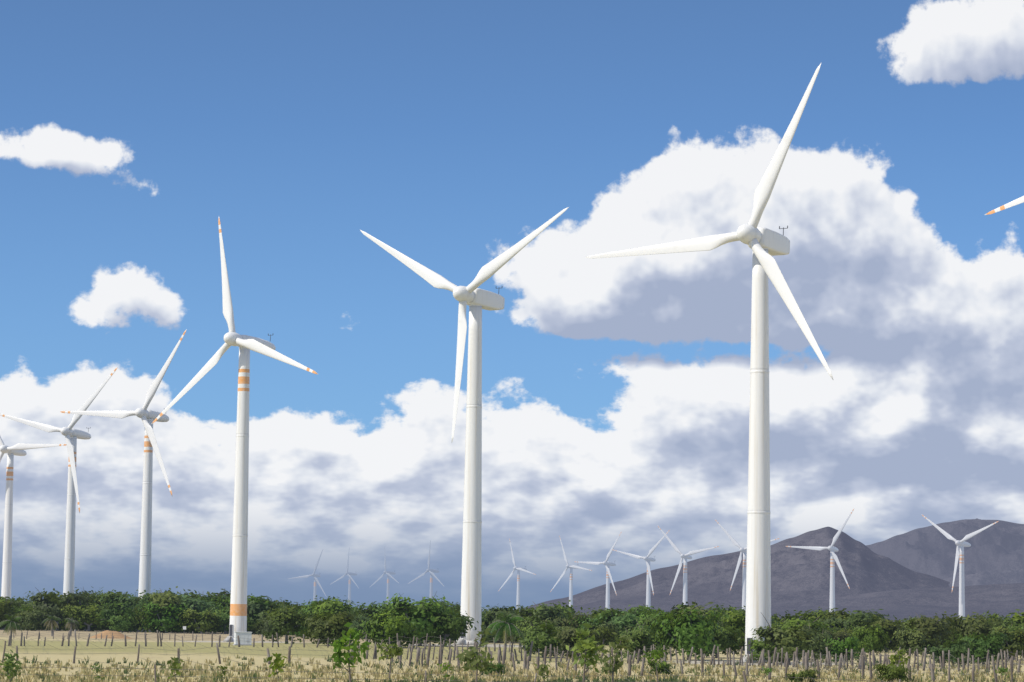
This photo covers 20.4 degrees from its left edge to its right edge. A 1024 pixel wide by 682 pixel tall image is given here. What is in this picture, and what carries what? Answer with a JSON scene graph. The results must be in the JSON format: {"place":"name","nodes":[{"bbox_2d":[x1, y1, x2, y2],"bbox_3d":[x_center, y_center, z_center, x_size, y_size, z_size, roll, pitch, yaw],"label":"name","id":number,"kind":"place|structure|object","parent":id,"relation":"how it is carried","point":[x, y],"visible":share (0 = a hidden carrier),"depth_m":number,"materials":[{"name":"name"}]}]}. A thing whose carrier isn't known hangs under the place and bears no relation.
{"place":"outdoors","nodes":[
{"label":"outdoors","id":0,"kind":"place"},
{"bbox_2d":[0,624,1023,681],"bbox_3d":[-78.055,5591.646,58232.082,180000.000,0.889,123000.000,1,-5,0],"label":"ground","id":1,"kind":"structure","parent":0,"point":[92,649],"depth_m":365.44,"materials":[{"name":"beige soil"}]},
{"bbox_2d":[0,650,21,681],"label":"young tree","id":2,"kind":"object","parent":1,"relation":"on","point":[9,664],"visible":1,"depth_m":186.69,"materials":[{"name":"green plant"}]},
{"bbox_2d":[0,597,22,627],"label":"tree","id":3,"kind":"object","parent":1,"relation":"on","point":[4,609],"visible":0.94,"depth_m":666.39,"materials":[{"name":"green plant"}]},
{"bbox_2d":[0,614,23,645],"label":"palm","id":4,"kind":"object","parent":1,"relation":"on","point":[12,624],"visible":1,"depth_m":401.30,"materials":[{"name":"green plant"}]},
{"bbox_2d":[0,436,66,598],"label":"turbine","id":5,"kind":"object","parent":1,"relation":"on","point":[18,449],"visible":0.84,"depth_m":867.38,"materials":[{"name":"grey metal"}]},
{"bbox_2d":[11,605,58,630],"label":"tree belt","id":6,"kind":"object","parent":1,"relation":"on","point":[34,618],"visible":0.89,"depth_m":650.00,"materials":[{"name":"green plant"}]},
{"bbox_2d":[41,615,61,635],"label":"palm","id":7,"kind":"object","parent":1,"relation":"on","point":[51,620],"visible":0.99,"depth_m":559.45,"materials":[{"name":"green plant"}]},
{"bbox_2d":[0,367,117,596],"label":"turbine","id":8,"kind":"object","parent":1,"relation":"on","point":[71,434],"visible":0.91,"depth_m":770.75,"materials":[{"name":"grey metal"}]},
{"bbox_2d":[26,586,98,630],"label":"tree","id":9,"kind":"object","parent":1,"relation":"on","point":[50,600],"visible":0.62,"depth_m":662.64,"materials":[{"name":"green plant"}]},
{"bbox_2d":[60,603,119,630],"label":"tree belt","id":10,"kind":"object","parent":1,"relation":"on","point":[83,617],"visible":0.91,"depth_m":653.27,"materials":[{"name":"green plant"}]},
{"bbox_2d":[10,630,202,642],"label":"fence row","id":11,"kind":"object","parent":1,"relation":"on","point":[192,635],"visible":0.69,"depth_m":525.43,"materials":[{"name":"brown wood"}]},
{"bbox_2d":[77,590,141,630],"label":"tree belt","id":12,"kind":"object","parent":1,"relation":"on","point":[110,593],"visible":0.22,"depth_m":674.70,"materials":[{"name":"green plant"}]},
{"bbox_2d":[90,630,132,638],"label":"spoil heap","id":13,"kind":"object","parent":1,"relation":"on","point":[106,632],"visible":0.77,"depth_m":543.35,"materials":[{"name":"soil"}]},
{"bbox_2d":[91,599,146,631],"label":"tree belt","id":14,"kind":"object","parent":1,"relation":"on","point":[110,611],"visible":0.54,"depth_m":653.04,"materials":[{"name":"green plant"}]},
{"bbox_2d":[108,614,137,632],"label":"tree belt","id":15,"kind":"object","parent":1,"relation":"on","point":[124,622],"visible":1,"depth_m":632.61,"materials":[{"name":"green plant"}]},
{"bbox_2d":[60,329,186,630],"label":"turbine","id":16,"kind":"object","parent":1,"relation":"on","point":[146,416],"visible":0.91,"depth_m":690.17,"materials":[{"name":"grey metal"}]},
{"bbox_2d":[95,587,159,631],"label":"tree belt","id":17,"kind":"object","parent":1,"relation":"on","point":[133,604],"visible":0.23,"depth_m":665.07,"materials":[{"name":"green plant"}]},
{"bbox_2d":[139,601,187,632],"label":"tree belt","id":18,"kind":"object","parent":1,"relation":"on","point":[165,622],"visible":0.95,"depth_m":638.11,"materials":[{"name":"green plant"}]},
{"bbox_2d":[132,586,200,632],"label":"tree","id":19,"kind":"object","parent":1,"relation":"on","point":[165,599],"visible":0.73,"depth_m":640.36,"materials":[{"name":"green plant"}]},
{"bbox_2d":[167,657,183,681],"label":"sapling","id":20,"kind":"object","parent":1,"relation":"on","point":[175,665],"visible":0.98,"depth_m":202.70,"materials":[{"name":"green plant"}]},
{"bbox_2d":[2,641,353,669],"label":"fence row","id":21,"kind":"object","parent":1,"relation":"on","point":[289,654],"visible":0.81,"depth_m":287.54,"materials":[{"name":"brown wood"}]},
{"bbox_2d":[143,593,221,632],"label":"tree belt","id":22,"kind":"object","parent":1,"relation":"on","point":[201,605],"visible":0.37,"depth_m":643.73,"materials":[{"name":"green plant"}]},
{"bbox_2d":[177,608,225,633],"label":"tree belt","id":23,"kind":"object","parent":1,"relation":"on","point":[207,622],"visible":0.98,"depth_m":636.06,"materials":[{"name":"green plant"}]},
{"bbox_2d":[199,605,254,633],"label":"tree belt","id":24,"kind":"object","parent":1,"relation":"on","point":[225,620],"visible":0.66,"depth_m":638.66,"materials":[{"name":"green plant"}]},
{"bbox_2d":[152,218,318,641],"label":"turbine","id":25,"kind":"object","parent":1,"relation":"on","point":[245,344],"visible":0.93,"depth_m":520.78,"materials":[{"name":"grey metal"}]},
{"bbox_2d":[233,632,252,644],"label":"transformer cabinet","id":26,"kind":"object","parent":1,"relation":"on","point":[243,636],"visible":0.86,"depth_m":422.76,"materials":[{"name":"metal"}]},
{"bbox_2d":[211,594,280,633],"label":"tree","id":27,"kind":"object","parent":1,"relation":"on","point":[263,602],"visible":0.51,"depth_m":647.85,"materials":[{"name":"green plant"}]},
{"bbox_2d":[221,596,274,632],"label":"tree belt","id":28,"kind":"object","parent":1,"relation":"on","point":[251,604],"visible":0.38,"depth_m":645.50,"materials":[{"name":"green plant"}]},
{"bbox_2d":[252,614,279,634],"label":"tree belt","id":29,"kind":"object","parent":1,"relation":"on","point":[261,626],"visible":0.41,"depth_m":608.12,"materials":[{"name":"green plant"}]},
{"bbox_2d":[267,653,288,680],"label":"sapling","id":30,"kind":"object","parent":1,"relation":"on","point":[278,665],"visible":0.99,"depth_m":209.44,"materials":[{"name":"green plant"}]},
{"bbox_2d":[262,607,316,643],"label":"tree","id":31,"kind":"object","parent":1,"relation":"on","point":[285,620],"visible":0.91,"depth_m":441.38,"materials":[{"name":"green plant"}]},
{"bbox_2d":[0,629,587,658],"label":"fence row","id":32,"kind":"object","parent":1,"relation":"on","point":[211,638],"visible":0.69,"depth_m":408.40,"materials":[{"name":"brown wood"}]},
{"bbox_2d":[288,550,325,600],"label":"turbine","id":33,"kind":"object","parent":1,"relation":"on","point":[314,575],"visible":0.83,"depth_m":2324.73,"materials":[{"name":"grey metal"}]},
{"bbox_2d":[296,609,362,645],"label":"bush","id":34,"kind":"object","parent":1,"relation":"on","point":[325,627],"visible":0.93,"depth_m":423.17,"materials":[{"name":"green plant"}]},
{"bbox_2d":[301,595,362,631],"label":"tree belt","id":35,"kind":"object","parent":1,"relation":"on","point":[334,606],"visible":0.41,"depth_m":594.53,"materials":[{"name":"green plant"}]},
{"bbox_2d":[331,553,358,604],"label":"turbine","id":36,"kind":"object","parent":1,"relation":"on","point":[349,574],"visible":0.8,"depth_m":2502.63,"materials":[{"name":"grey metal"}]},
{"bbox_2d":[329,622,370,681],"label":"young tree","id":37,"kind":"object","parent":1,"relation":"on","point":[348,639],"visible":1,"depth_m":205.14,"materials":[{"name":"green plant"}]},
{"bbox_2d":[352,600,420,619],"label":"tree belt","id":38,"kind":"object","parent":1,"relation":"on","point":[370,608],"visible":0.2,"depth_m":587.35,"materials":[{"name":"green plant"}]},
{"bbox_2d":[377,643,403,677],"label":"young tree","id":39,"kind":"object","parent":1,"relation":"on","point":[391,652],"visible":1,"depth_m":229.57,"materials":[{"name":"green plant"}]},
{"bbox_2d":[359,608,424,647],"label":"tree","id":40,"kind":"object","parent":1,"relation":"on","point":[389,628],"visible":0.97,"depth_m":413.84,"materials":[{"name":"green plant"}]},
{"bbox_2d":[378,593,461,646],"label":"tree","id":41,"kind":"object","parent":1,"relation":"on","point":[401,607],"visible":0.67,"depth_m":429.33,"materials":[{"name":"green plant"}]},
{"bbox_2d":[408,540,443,598],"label":"turbine","id":42,"kind":"object","parent":1,"relation":"on","point":[432,571],"visible":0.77,"depth_m":2179.20,"materials":[{"name":"grey metal"}]},
{"bbox_2d":[0,664,900,681],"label":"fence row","id":43,"kind":"object","parent":1,"relation":"on","point":[743,672],"visible":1,"depth_m":196.19,"materials":[{"name":"brown wood"}]},
{"bbox_2d":[421,611,481,646],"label":"tree","id":44,"kind":"object","parent":1,"relation":"on","point":[455,627],"visible":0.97,"depth_m":428.77,"materials":[{"name":"green plant"}]},
{"bbox_2d":[360,207,568,644],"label":"turbine","id":45,"kind":"object","parent":1,"relation":"on","point":[474,297],"visible":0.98,"depth_m":450.33,"materials":[{"name":"grey metal"}]},
{"bbox_2d":[456,621,496,681],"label":"young tree","id":46,"kind":"object","parent":1,"relation":"on","point":[476,665],"visible":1,"depth_m":210.00,"materials":[{"name":"green plant"}]},
{"bbox_2d":[481,604,522,642],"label":"tree","id":47,"kind":"object","parent":1,"relation":"on","point":[494,613],"visible":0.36,"depth_m":529.42,"materials":[{"name":"green plant"}]},
{"bbox_2d":[487,612,524,659],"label":"palm","id":48,"kind":"object","parent":1,"relation":"on","point":[505,624],"visible":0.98,"depth_m":349.81,"materials":[{"name":"green plant"}]},
{"bbox_2d":[0,653,1023,681],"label":"grass tufts","id":49,"kind":"object","parent":1,"relation":"on","point":[375,672],"visible":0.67,"depth_m":245.71,"materials":[{"name":"beige plant"}]},
{"bbox_2d":[499,538,535,608],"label":"turbine","id":50,"kind":"object","parent":1,"relation":"on","point":[518,569],"visible":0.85,"depth_m":2096.70,"materials":[{"name":"grey metal"}]},
{"bbox_2d":[514,614,562,640],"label":"tree belt","id":51,"kind":"object","parent":1,"relation":"on","point":[526,622],"visible":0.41,"depth_m":496.09,"materials":[{"name":"green plant"}]},
{"bbox_2d":[511,621,568,656],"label":"bush","id":52,"kind":"object","parent":1,"relation":"on","point":[541,637],"visible":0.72,"depth_m":376.47,"materials":[{"name":"green plant"}]},
{"bbox_2d":[507,602,573,640],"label":"tree","id":53,"kind":"object","parent":1,"relation":"on","point":[548,613],"visible":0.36,"depth_m":502.40,"materials":[{"name":"green plant"}]},
{"bbox_2d":[513,600,582,636],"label":"tree belt","id":54,"kind":"object","parent":1,"relation":"on","point":[570,609],"visible":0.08,"depth_m":528.57,"materials":[{"name":"green plant"}]},
{"bbox_2d":[542,612,592,628],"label":"tree belt","id":55,"kind":"object","parent":1,"relation":"on","point":[570,621],"visible":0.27,"depth_m":499.20,"materials":[{"name":"green plant"}]},
{"bbox_2d":[550,535,591,607],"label":"turbine","id":56,"kind":"object","parent":1,"relation":"on","point":[571,567],"visible":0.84,"depth_m":1984.47,"materials":[{"name":"grey metal"}]},
{"bbox_2d":[553,626,609,658],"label":"bush","id":57,"kind":"object","parent":1,"relation":"on","point":[566,636],"visible":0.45,"depth_m":369.57,"materials":[{"name":"green plant"}]},
{"bbox_2d":[566,623,603,681],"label":"young tree","id":58,"kind":"object","parent":1,"relation":"on","point":[588,645],"visible":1,"depth_m":206.65,"materials":[{"name":"green plant"}]},
{"bbox_2d":[575,533,620,609],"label":"turbine","id":59,"kind":"object","parent":1,"relation":"on","point":[607,566],"visible":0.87,"depth_m":1791.73,"materials":[{"name":"grey metal"}]},
{"bbox_2d":[578,621,624,645],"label":"tree belt","id":60,"kind":"object","parent":1,"relation":"on","point":[607,625],"visible":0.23,"depth_m":481.70,"materials":[{"name":"green plant"}]},
{"bbox_2d":[592,627,619,645],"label":"tree belt","id":61,"kind":"object","parent":1,"relation":"on","point":[608,634],"visible":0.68,"depth_m":471.81,"materials":[{"name":"green plant"}]},
{"bbox_2d":[579,605,651,644],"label":"tree belt","id":62,"kind":"object","parent":1,"relation":"on","point":[620,619],"visible":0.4,"depth_m":489.73,"materials":[{"name":"green plant"}]},
{"bbox_2d":[598,632,632,681],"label":"young tree","id":63,"kind":"object","parent":1,"relation":"on","point":[614,666],"visible":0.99,"depth_m":220.26,"materials":[{"name":"green plant"}]},
{"bbox_2d":[612,530,669,608],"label":"turbine","id":64,"kind":"object","parent":1,"relation":"on","point":[647,559],"visible":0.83,"depth_m":1703.84,"materials":[{"name":"grey metal"}]},
{"bbox_2d":[609,624,676,660],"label":"bush","id":65,"kind":"object","parent":1,"relation":"on","point":[642,638],"visible":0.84,"depth_m":363.54,"materials":[{"name":"green plant"}]},
{"bbox_2d":[642,647,666,681],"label":"young tree","id":66,"kind":"object","parent":1,"relation":"on","point":[659,654],"visible":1,"depth_m":233.40,"materials":[{"name":"green plant"}]},
{"bbox_2d":[636,609,679,646],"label":"tree belt","id":67,"kind":"object","parent":1,"relation":"on","point":[646,621],"visible":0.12,"depth_m":466.03,"materials":[{"name":"green plant"}]},
{"bbox_2d":[644,661,675,674],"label":"bush","id":68,"kind":"object","parent":1,"relation":"on","point":[662,668],"visible":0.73,"depth_m":257.39,"materials":[{"name":"green plant"}]},
{"bbox_2d":[351,639,1023,676],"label":"fence row","id":69,"kind":"object","parent":1,"relation":"on","point":[828,659],"visible":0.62,"depth_m":329.83,"materials":[{"name":"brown wood"}]},
{"bbox_2d":[658,526,718,604],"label":"turbine","id":70,"kind":"object","parent":1,"relation":"on","point":[684,556],"visible":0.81,"depth_m":1600.91,"materials":[{"name":"grey metal"}]},
{"bbox_2d":[649,605,731,659],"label":"tree","id":71,"kind":"object","parent":1,"relation":"on","point":[687,631],"visible":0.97,"depth_m":375.74,"materials":[{"name":"green plant"}]},
{"bbox_2d":[671,601,742,643],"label":"tree belt","id":72,"kind":"object","parent":1,"relation":"on","point":[700,608],"visible":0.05,"depth_m":459.24,"materials":[{"name":"green plant"}]},
{"bbox_2d":[391,641,1023,681],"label":"fence row","id":73,"kind":"object","parent":1,"relation":"on","point":[526,662],"visible":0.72,"depth_m":255.94,"materials":[{"name":"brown wood"}]},
{"bbox_2d":[585,63,832,662],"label":"turbine","id":74,"kind":"object","parent":1,"relation":"on","point":[765,245],"visible":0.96,"depth_m":367.99,"materials":[{"name":"grey metal"}]},
{"bbox_2d":[698,626,744,657],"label":"bush","id":75,"kind":"object","parent":1,"relation":"on","point":[730,636],"visible":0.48,"depth_m":392.07,"materials":[{"name":"green plant"}]},
{"bbox_2d":[706,605,781,650],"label":"tree belt","id":76,"kind":"object","parent":1,"relation":"on","point":[738,621],"visible":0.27,"depth_m":442.20,"materials":[{"name":"green plant"}]},
{"bbox_2d":[715,520,779,610],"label":"turbine","id":77,"kind":"object","parent":1,"relation":"on","point":[742,549],"visible":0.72,"depth_m":1543.22,"materials":[{"name":"grey metal"}]},
{"bbox_2d":[745,638,783,662],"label":"bush","id":78,"kind":"object","parent":1,"relation":"on","point":[755,645],"visible":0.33,"depth_m":362.92,"materials":[{"name":"green plant"}]},
{"bbox_2d":[737,614,825,664],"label":"bush","id":79,"kind":"object","parent":1,"relation":"on","point":[785,642],"visible":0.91,"depth_m":351.83,"materials":[{"name":"green plant"}]},
{"bbox_2d":[784,667,820,681],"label":"bush","id":80,"kind":"object","parent":1,"relation":"on","point":[810,673],"visible":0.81,"depth_m":231.13,"materials":[{"name":"green plant"}]},
{"bbox_2d":[771,616,840,646],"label":"tree belt","id":81,"kind":"object","parent":1,"relation":"on","point":[796,622],"visible":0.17,"depth_m":439.25,"materials":[{"name":"green plant"}]},
{"bbox_2d":[793,608,831,620],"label":"tree","id":82,"kind":"object","parent":1,"relation":"on","point":[806,616],"visible":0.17,"depth_m":559.80,"materials":[{"name":"green plant"}]},
{"bbox_2d":[797,624,833,661],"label":"bush","id":83,"kind":"object","parent":1,"relation":"on","point":[819,648],"visible":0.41,"depth_m":379.52,"materials":[{"name":"green plant"}]},
{"bbox_2d":[786,509,853,612],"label":"turbine","id":84,"kind":"object","parent":1,"relation":"on","point":[832,549],"visible":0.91,"depth_m":1424.34,"materials":[{"name":"grey metal"}]},
{"bbox_2d":[825,629,853,650],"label":"tree belt","id":85,"kind":"object","parent":1,"relation":"on","point":[842,636],"visible":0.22,"depth_m":451.18,"materials":[{"name":"green plant"}]},
{"bbox_2d":[818,636,868,663],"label":"bush","id":86,"kind":"object","parent":1,"relation":"on","point":[848,644],"visible":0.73,"depth_m":368.40,"materials":[{"name":"green plant"}]},
{"bbox_2d":[811,607,888,624],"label":"tree belt","id":87,"kind":"object","parent":1,"relation":"on","point":[839,613],"visible":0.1,"depth_m":500.67,"materials":[{"name":"green plant"}]},
{"bbox_2d":[818,609,884,630],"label":"tree belt","id":88,"kind":"object","parent":1,"relation":"on","point":[859,617],"visible":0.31,"depth_m":484.22,"materials":[{"name":"green plant"}]},
{"bbox_2d":[850,623,894,654],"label":"tree","id":89,"kind":"object","parent":1,"relation":"on","point":[871,639],"visible":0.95,"depth_m":428.31,"materials":[{"name":"green plant"}]},
{"bbox_2d":[857,616,905,651],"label":"tree belt","id":90,"kind":"object","parent":1,"relation":"on","point":[890,628],"visible":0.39,"depth_m":459.89,"materials":[{"name":"green plant"}]},
{"bbox_2d":[870,663,914,681],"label":"bush","id":91,"kind":"object","parent":1,"relation":"on","point":[889,674],"visible":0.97,"depth_m":238.78,"materials":[{"name":"green plant"}]},
{"bbox_2d":[888,646,910,667],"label":"bush","id":92,"kind":"object","parent":1,"relation":"on","point":[895,659],"visible":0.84,"depth_m":254.33,"materials":[{"name":"green plant"}]},
{"bbox_2d":[892,627,942,655],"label":"bush","id":93,"kind":"object","parent":1,"relation":"on","point":[913,641],"visible":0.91,"depth_m":425.77,"materials":[{"name":"green plant"}]},
{"bbox_2d":[820,649,1023,669],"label":"fence row","id":94,"kind":"object","parent":1,"relation":"on","point":[1007,658],"visible":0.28,"depth_m":369.67,"materials":[{"name":"wood"}]},
{"bbox_2d":[892,611,965,653],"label":"tree belt","id":95,"kind":"object","parent":1,"relation":"on","point":[931,627],"visible":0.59,"depth_m":447.87,"materials":[{"name":"green plant"}]},
{"bbox_2d":[926,637,973,664],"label":"bush","id":96,"kind":"object","parent":1,"relation":"on","point":[957,650],"visible":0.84,"depth_m":359.71,"materials":[{"name":"green plant"}]},
{"bbox_2d":[922,515,998,616],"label":"turbine","id":97,"kind":"object","parent":1,"relation":"on","point":[962,543],"visible":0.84,"depth_m":1322.21,"materials":[{"name":"grey metal"}]},
{"bbox_2d":[947,612,1012,640],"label":"tree belt","id":98,"kind":"object","parent":1,"relation":"on","point":[980,626],"visible":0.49,"depth_m":474.42,"materials":[{"name":"green plant"}]},
{"bbox_2d":[958,631,1012,663],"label":"bush","id":99,"kind":"object","parent":1,"relation":"on","point":[984,645],"visible":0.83,"depth_m":369.48,"materials":[{"name":"green plant"}]},
{"bbox_2d":[979,609,1023,628],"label":"tree belt","id":100,"kind":"object","parent":1,"relation":"on","point":[1017,618],"visible":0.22,"depth_m":480.10,"materials":[{"name":"green plant"}]},
{"bbox_2d":[985,196,1023,214],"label":"turbine","id":101,"kind":"object","parent":1,"relation":"on","point":[1020,200],"visible":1,"depth_m":381.23,"materials":[{"name":"grey metal"}]},
{"bbox_2d":[987,626,1023,659],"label":"bush","id":102,"kind":"object","parent":1,"relation":"on","point":[1014,644],"visible":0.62,"depth_m":403.56,"materials":[{"name":"green plant"}]},
{"bbox_2d":[0,0,1023,608],"label":"sky","id":103,"kind":"structure","parent":0,"point":[616,390],"materials":[{"name":"blue"}]},
{"bbox_2d":[521,527,949,614],"bbox_3d":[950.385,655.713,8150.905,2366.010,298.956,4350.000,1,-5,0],"label":"mountain","id":104,"kind":"structure","parent":0,"point":[799,574],"depth_m":7580.45,"materials":[{"name":"grey stone"}]},
{"bbox_2d":[580,583,1023,621],"bbox_3d":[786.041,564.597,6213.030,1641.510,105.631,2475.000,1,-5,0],"label":"hill","id":105,"kind":"structure","parent":0,"point":[1004,600],"depth_m":5801.94,"materials":[{"name":"grey stone"}]},
{"bbox_2d":[866,518,1023,586],"bbox_3d":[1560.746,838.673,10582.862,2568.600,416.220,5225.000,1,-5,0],"label":"mountain","id":106,"kind":"structure","parent":0,"point":[994,554],"depth_m":10079.77,"materials":[{"name":"grey stone"}]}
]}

